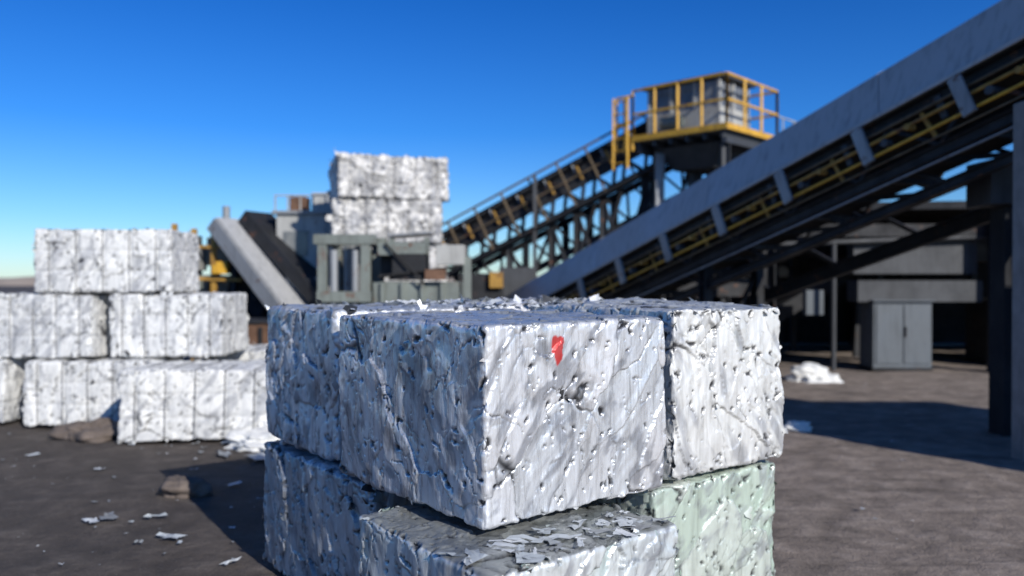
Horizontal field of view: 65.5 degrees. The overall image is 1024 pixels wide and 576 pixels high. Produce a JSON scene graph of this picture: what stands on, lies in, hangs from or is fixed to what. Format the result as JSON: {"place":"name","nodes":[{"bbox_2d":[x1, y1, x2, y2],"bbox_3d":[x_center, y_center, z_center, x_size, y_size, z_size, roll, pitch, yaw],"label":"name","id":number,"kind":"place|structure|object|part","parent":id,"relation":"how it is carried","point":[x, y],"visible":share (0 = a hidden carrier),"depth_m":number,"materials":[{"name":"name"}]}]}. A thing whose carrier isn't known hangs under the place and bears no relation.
{"place":"outdoors","nodes":[
{"label":"outdoors","id":0,"kind":"place"},
{"bbox_2d":[0,276,537,285],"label":"hills","id":1,"kind":"structure","parent":0,"point":[23,281],"depth_m":250.19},
{"bbox_2d":[0,0,1012,277],"label":"sky","id":2,"kind":"structure","parent":0,"point":[115,114],"materials":[{"name":"blue"}]},
{"bbox_2d":[0,286,1023,575],"bbox_3d":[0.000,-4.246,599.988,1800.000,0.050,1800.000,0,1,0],"label":"ground","id":3,"kind":"structure","parent":0,"point":[952,486],"depth_m":6.66,"materials":[{"name":"grey asphalt"}]},
{"bbox_2d":[0,357,44,422],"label":"scrap film bale","id":4,"kind":"object","parent":3,"relation":"on","point":[12,374],"visible":0.37,"depth_m":9.86,"materials":[{"name":"plastic"}]},
{"bbox_2d":[48,417,117,442],"bbox_3d":[-4.733,1.588,9.023,0.786,0.222,0.672,0,1,23],"label":"dirt pile","id":5,"kind":"object","parent":3,"relation":"on","point":[101,430],"visible":0.9,"depth_m":8.84,"materials":[{"name":"brown soil"}]},
{"bbox_2d":[20,354,183,426],"bbox_3d":[-5.092,1.251,10.061,1.581,0.853,1.195,0,1,-3],"label":"scrap film bale","id":6,"kind":"object","parent":3,"relation":"on","point":[59,391],"visible":0.53,"depth_m":9.52,"materials":[{"name":"plastic"}]},
{"bbox_2d":[0,292,111,358],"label":"scrap film bale","id":7,"kind":"object","parent":6,"relation":"on","point":[51,325],"visible":0.84,"depth_m":9.75,"materials":[{"name":"plastic"}]},
{"bbox_2d":[32,228,201,293],"bbox_3d":[-5.039,-0.355,10.317,1.715,0.864,1.185,0,1,-4],"label":"scrap film bale","id":8,"kind":"object","parent":7,"relation":"on","point":[98,261],"visible":1,"depth_m":9.77,"materials":[{"name":"plastic"}]},
{"bbox_2d":[109,291,248,358],"bbox_3d":[-4.277,0.456,10.348,1.432,0.845,1.198,0,1,-2],"label":"scrap film bale","id":9,"kind":"object","parent":6,"relation":"on","point":[200,325],"visible":0.97,"depth_m":9.81,"materials":[{"name":"plastic"}]},
{"bbox_2d":[157,475,212,498],"bbox_3d":[-2.727,1.638,6.624,0.412,0.172,0.376,0,1,-31],"label":"rock","id":10,"kind":"object","parent":3,"relation":"on","point":[180,486],"visible":1,"depth_m":6.50,"materials":[{"name":"brown stone"}]},
{"bbox_2d":[116,356,267,443],"bbox_3d":[-3.473,1.254,9.163,1.680,0.856,1.170,0,1,-6],"label":"scrap film bale","id":11,"kind":"object","parent":3,"relation":"on","point":[195,398],"visible":0.75,"depth_m":8.63,"materials":[{"name":"plastic"}]},
{"bbox_2d":[198,318,267,359],"bbox_3d":[-4.600,1.079,14.002,1.660,1.060,1.080,0,1,0],"label":"container","id":12,"kind":"object","parent":3,"relation":"on","point":[257,331],"visible":0.09,"depth_m":13.51,"materials":[{"name":"metal"}]},
{"bbox_2d":[202,342,267,361],"bbox_3d":[-3.610,1.240,11.512,1.451,0.855,1.174,0,1,0],"label":"heap","id":13,"kind":"object","parent":3,"relation":"on","point":[254,352],"visible":0.09,"depth_m":10.97,"materials":[{"name":"plastic"}]},
{"bbox_2d":[171,193,331,360],"bbox_3d":[-5.176,-0.204,16.621,3.650,3.675,2.905,0,1,0],"label":"feed conveyor station","id":14,"kind":"object","parent":3,"relation":"on","point":[262,259],"visible":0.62,"depth_m":16.24,"materials":[{"name":"metal"}]},
{"bbox_2d":[283,231,307,255],"bbox_3d":[-4.450,-0.914,16.382,0.500,0.500,0.030,0,1,0],"label":"window","id":15,"kind":"structure","parent":14,"relation":"in","point":[296,240],"depth_m":16.36,"materials":[{"name":"glass"}]},
{"bbox_2d":[224,426,279,451],"bbox_3d":[-2.588,1.600,8.604,1.000,0.207,0.716,0,1,0],"label":"crumpled film heap","id":16,"kind":"object","parent":3,"relation":"on","point":[254,439],"visible":0.35,"depth_m":8.41,"materials":[{"name":"white plastic"}]},
{"bbox_2d":[263,440,413,575],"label":"scrap film bale","id":17,"kind":"object","parent":3,"relation":"on","point":[315,507],"visible":0.33,"depth_m":4.35},
{"bbox_2d":[265,299,481,460],"bbox_3d":[-0.855,0.521,4.895,1.041,0.921,1.069,0,1,-38],"label":"scrap film bale","id":18,"kind":"object","parent":17,"relation":"on","point":[302,354],"visible":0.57,"depth_m":4.53},
{"bbox_2d":[338,308,665,529],"bbox_3d":[-0.087,0.534,3.861,1.074,0.840,1.297,0,1,-38],"label":"scrap film bale","id":19,"kind":"object","parent":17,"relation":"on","point":[486,419],"visible":1,"depth_m":3.38,"materials":[{"name":"plastic"}]},
{"bbox_2d":[313,231,470,304],"bbox_3d":[-1.800,0.389,12.570,2.360,2.570,1.468,0,1,0],"label":"baling press","id":20,"kind":"object","parent":3,"relation":"on","point":[360,269],"visible":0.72,"depth_m":11.95,"materials":[{"name":"grey paint"}]},
{"bbox_2d":[1,296,982,565],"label":"scattered film scraps","id":21,"kind":"object","parent":3,"relation":"on","point":[523,556],"visible":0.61,"depth_m":3.25,"materials":[{"name":"white plastic"}]},
{"bbox_2d":[357,501,678,575],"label":"scrap film bale","id":22,"kind":"object","parent":3,"relation":"on","point":[413,539],"visible":0.71,"depth_m":3.15},
{"bbox_2d":[441,114,732,301],"bbox_3d":[1.930,-1.346,19.536,8.559,5.899,1.782,0,1,19],"label":"truss conveyor","id":23,"kind":"object","parent":3,"relation":"on","point":[536,196],"visible":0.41,"depth_m":19.30,"materials":[{"name":"metal"}]},
{"bbox_2d":[458,259,800,354],"bbox_3d":[2.641,-0.006,18.313,7.681,3.261,3.989,0,1,0],"label":"sorting machine","id":24,"kind":"object","parent":3,"relation":"on","point":[503,282],"visible":0.05,"depth_m":17.80,"materials":[{"name":"metal"}]},
{"bbox_2d":[595,460,776,575],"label":"scrap film bale","id":25,"kind":"object","parent":3,"relation":"on","point":[722,520],"visible":0.24,"depth_m":4.04,"materials":[{"name":"plastic"}]},
{"bbox_2d":[528,297,787,479],"bbox_3d":[0.767,0.489,4.507,0.907,0.866,1.248,0,1,-36],"label":"scrap film bale","id":26,"kind":"object","parent":25,"relation":"on","point":[724,394],"visible":0.49,"depth_m":4.00,"materials":[{"name":"plastic"}]},
{"bbox_2d":[612,72,795,302],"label":"conveyor head platform","id":27,"kind":"structure","parent":3,"relation":"on","point":[701,124],"depth_m":17.54,"materials":[{"name":"metal"}]},
{"bbox_2d":[651,78,746,115],"bbox_3d":[4.229,-4.212,18.081,1.750,0.600,1.250,1,1,44],"label":"cabin window","id":28,"kind":"structure","parent":27,"relation":"in","point":[685,90],"depth_m":17.66,"materials":[{"name":"grey glass"}]},
{"bbox_2d":[503,0,1023,305],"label":"inclined conveyor","id":29,"kind":"object","parent":3,"relation":"on","point":[927,116],"visible":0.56,"depth_m":10.56,"materials":[{"name":"metal"}]},
{"bbox_2d":[783,420,812,431],"bbox_3d":[3.313,1.629,9.410,0.453,0.133,0.296,0,1,0],"label":"crumpled film heap","id":30,"kind":"object","parent":3,"relation":"on","point":[799,426],"visible":0.88,"depth_m":9.35,"materials":[{"name":"white plastic"}]},
{"bbox_2d":[784,362,844,382],"bbox_3d":[5.305,1.486,14.129,1.014,0.325,0.741,0,1,0],"label":"crumpled film heap","id":31,"kind":"object","parent":3,"relation":"on","point":[808,372],"visible":1,"depth_m":13.93,"materials":[{"name":"white plastic"}]},
{"bbox_2d":[738,201,989,371],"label":"open processing shed","id":32,"kind":"structure","parent":3,"relation":"on","point":[950,276],"depth_m":16.60,"materials":[{"name":"metal"}]},
{"bbox_2d":[858,300,934,370],"bbox_3d":[7.580,0.917,15.735,1.200,1.370,0.690,0,1,0],"label":"electrical cabinet","id":33,"kind":"object","parent":3,"relation":"on","point":[895,335],"visible":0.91,"depth_m":15.44,"materials":[{"name":"metal"}]},
{"bbox_3d":[7.580,0.895,15.450,1.040,1.150,0.020,0,1,0],"label":"door panel","id":34,"kind":"part","parent":33,"relation":"part of","materials":[{"name":"grey metal"}]},
{"bbox_2d":[966,101,1023,461],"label":"conveyor support tower","id":35,"kind":"structure","parent":3,"relation":"on","point":[1000,194],"depth_m":9.04,"materials":[{"name":"metal"}]},
{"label":"scrap film bale","id":36,"kind":"object","parent":3,"relation":"on","visible":0},
{"bbox_2d":[423,294,598,310],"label":"scrap film bale","id":37,"kind":"object","parent":36,"relation":"on","point":[521,306],"visible":0.16,"depth_m":5.03},
{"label":"scrap film bale","id":38,"kind":"object","parent":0,"visible":0},
{"bbox_2d":[330,243,447,281],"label":"scrap film bale","id":39,"kind":"object","parent":38,"relation":"on","point":[432,255],"visible":0.09,"depth_m":15.13},
{"bbox_2d":[325,198,444,244],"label":"scrap film bale","id":40,"kind":"object","parent":39,"relation":"on","point":[380,218],"visible":0.74,"depth_m":14.91,"materials":[{"name":"plastic"}]},
{"bbox_2d":[327,148,448,204],"bbox_3d":[-2.449,-2.119,15.568,2.218,0.975,1.562,0,1,-18],"label":"scrap film bale","id":41,"kind":"object","parent":40,"relation":"on","point":[366,176],"visible":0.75,"depth_m":14.93,"materials":[{"name":"plastic"}]}
]}

